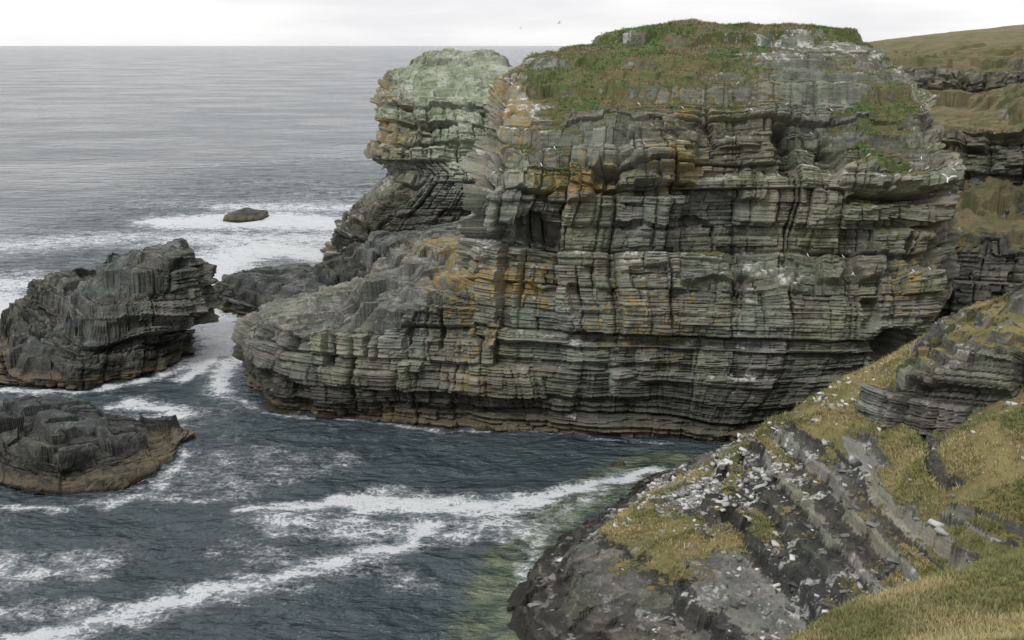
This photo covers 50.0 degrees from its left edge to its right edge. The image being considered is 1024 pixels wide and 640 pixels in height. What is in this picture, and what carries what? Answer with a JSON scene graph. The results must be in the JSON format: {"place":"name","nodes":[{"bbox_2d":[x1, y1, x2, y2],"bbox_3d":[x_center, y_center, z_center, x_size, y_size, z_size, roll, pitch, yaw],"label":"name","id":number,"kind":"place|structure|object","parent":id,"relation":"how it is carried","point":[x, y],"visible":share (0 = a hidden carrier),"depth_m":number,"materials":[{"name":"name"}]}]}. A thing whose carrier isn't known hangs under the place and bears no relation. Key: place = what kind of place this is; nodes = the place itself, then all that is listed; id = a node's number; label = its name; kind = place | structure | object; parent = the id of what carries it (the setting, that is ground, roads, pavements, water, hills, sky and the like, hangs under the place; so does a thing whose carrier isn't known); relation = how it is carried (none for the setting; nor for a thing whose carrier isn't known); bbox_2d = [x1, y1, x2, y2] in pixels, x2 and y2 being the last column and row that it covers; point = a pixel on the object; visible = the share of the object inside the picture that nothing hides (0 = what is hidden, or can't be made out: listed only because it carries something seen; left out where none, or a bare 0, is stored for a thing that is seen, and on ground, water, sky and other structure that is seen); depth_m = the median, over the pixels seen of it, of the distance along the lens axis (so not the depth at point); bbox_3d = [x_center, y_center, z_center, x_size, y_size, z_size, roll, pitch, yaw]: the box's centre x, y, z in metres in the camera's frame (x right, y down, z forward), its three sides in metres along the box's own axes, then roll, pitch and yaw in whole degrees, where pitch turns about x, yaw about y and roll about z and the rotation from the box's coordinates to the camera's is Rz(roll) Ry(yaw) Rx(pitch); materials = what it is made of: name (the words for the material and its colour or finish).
{"place":"outdoors","nodes":[
{"label":"outdoors","id":0,"kind":"place"},
{"bbox_2d":[0,46,736,639],"bbox_3d":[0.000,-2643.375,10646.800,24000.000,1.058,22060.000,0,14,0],"label":"sea","id":1,"kind":"structure","parent":0,"point":[244,514],"depth_m":84.03,"materials":[{"name":"liquid"}]},
{"bbox_2d":[0,396,195,494],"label":"sea rock","id":2,"kind":"object","parent":1,"relation":"in","point":[67,446],"visible":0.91,"depth_m":79.35,"materials":[{"name":"grey stone"}]},
{"bbox_2d":[0,238,220,389],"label":"sea rock","id":3,"kind":"object","parent":1,"relation":"in","point":[132,314],"visible":0.99,"depth_m":104.05,"materials":[{"name":"grey stone"}]},
{"bbox_2d":[223,207,268,222],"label":"sea rock","id":4,"kind":"object","parent":1,"relation":"in","point":[246,214],"visible":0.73,"depth_m":192.99,"materials":[{"name":"grey stone"}]},
{"bbox_2d":[213,221,463,317],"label":"skerry shelf","id":5,"kind":"object","parent":1,"relation":"in","point":[242,293],"visible":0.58,"depth_m":123.26,"materials":[{"name":"grey stone"}]},
{"bbox_2d":[320,47,514,254],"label":"sea stack","id":6,"kind":"object","parent":1,"relation":"in","point":[432,114],"visible":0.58,"depth_m":154.60,"materials":[{"name":"grey stone"}]},
{"bbox_2d":[231,236,635,433],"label":"rock platform","id":7,"kind":"object","parent":1,"relation":"in","point":[391,337],"visible":0.66,"depth_m":89.28,"materials":[{"name":"grey stone"}]},
{"bbox_2d":[611,460,625,465],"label":"sea rock","id":8,"kind":"object","parent":1,"relation":"in","point":[619,463],"visible":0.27,"depth_m":80.85,"materials":[{"name":"grey stone"}]},
{"bbox_2d":[0,0,1023,45],"label":"sky","id":9,"kind":"structure","parent":0,"point":[22,22],"materials":[{"name":"white"}]},
{"bbox_2d":[451,21,966,443],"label":"sea cliff","id":10,"kind":"structure","parent":0,"point":[733,336],"depth_m":85.84,"materials":[{"name":"grey stone"}]},
{"bbox_2d":[506,18,929,253],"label":"headland turf","id":11,"kind":"structure","parent":10,"relation":"on","point":[660,27],"depth_m":91.43,"materials":[{"name":"green plant"}]},
{"bbox_2d":[477,80,959,280],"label":"perched seabird colony","id":12,"kind":"object","parent":10,"relation":"on","point":[811,133],"visible":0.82,"depth_m":86.07,"materials":[{"name":"white"}]},
{"bbox_2d":[506,295,1023,639],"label":"grassy hillside","id":13,"kind":"structure","parent":0,"point":[643,591],"depth_m":57.13,"materials":[{"name":"grey stone"}]},
{"bbox_2d":[522,394,1006,639],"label":"slab debris","id":14,"kind":"object","parent":13,"relation":"on","point":[733,603],"visible":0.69,"depth_m":57.91,"materials":[{"name":"stone"}]},
{"bbox_2d":[556,322,1023,639],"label":"loose stones","id":15,"kind":"object","parent":13,"relation":"on","point":[939,529],"visible":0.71,"depth_m":65.33,"materials":[{"name":"grey stone"}]},
{"bbox_2d":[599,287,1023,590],"bbox_3d":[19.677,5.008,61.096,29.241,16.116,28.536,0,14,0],"label":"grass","id":16,"kind":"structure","parent":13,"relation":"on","point":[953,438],"depth_m":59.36,"materials":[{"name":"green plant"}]},
{"bbox_2d":[854,283,1023,440],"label":"rock outcrop","id":17,"kind":"object","parent":13,"relation":"on","point":[959,366],"visible":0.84,"depth_m":60.00,"materials":[{"name":"grey stone"}]},
{"bbox_2d":[779,546,1023,639],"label":"grass","id":18,"kind":"structure","parent":0,"point":[1004,630],"depth_m":29.49,"materials":[{"name":"plant"}]},
{"bbox_2d":[868,24,1023,92],"bbox_3d":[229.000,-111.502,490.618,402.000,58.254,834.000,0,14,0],"label":"mainland ground","id":19,"kind":"structure","parent":0,"point":[1006,35],"depth_m":209.33,"materials":[{"name":"plant"}]},
{"bbox_2d":[886,43,1023,92],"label":"mainland cliff","id":20,"kind":"structure","parent":0,"point":[975,67],"depth_m":153.76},
{"bbox_2d":[928,83,1023,219],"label":"mainland cliff","id":21,"kind":"structure","parent":0,"point":[983,135],"depth_m":119.57,"materials":[{"name":"stone"}]},
{"bbox_2d":[932,175,1023,323],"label":"mainland cliff","id":22,"kind":"structure","parent":0,"point":[989,249],"depth_m":105.93,"materials":[{"name":"stone"}]}
]}

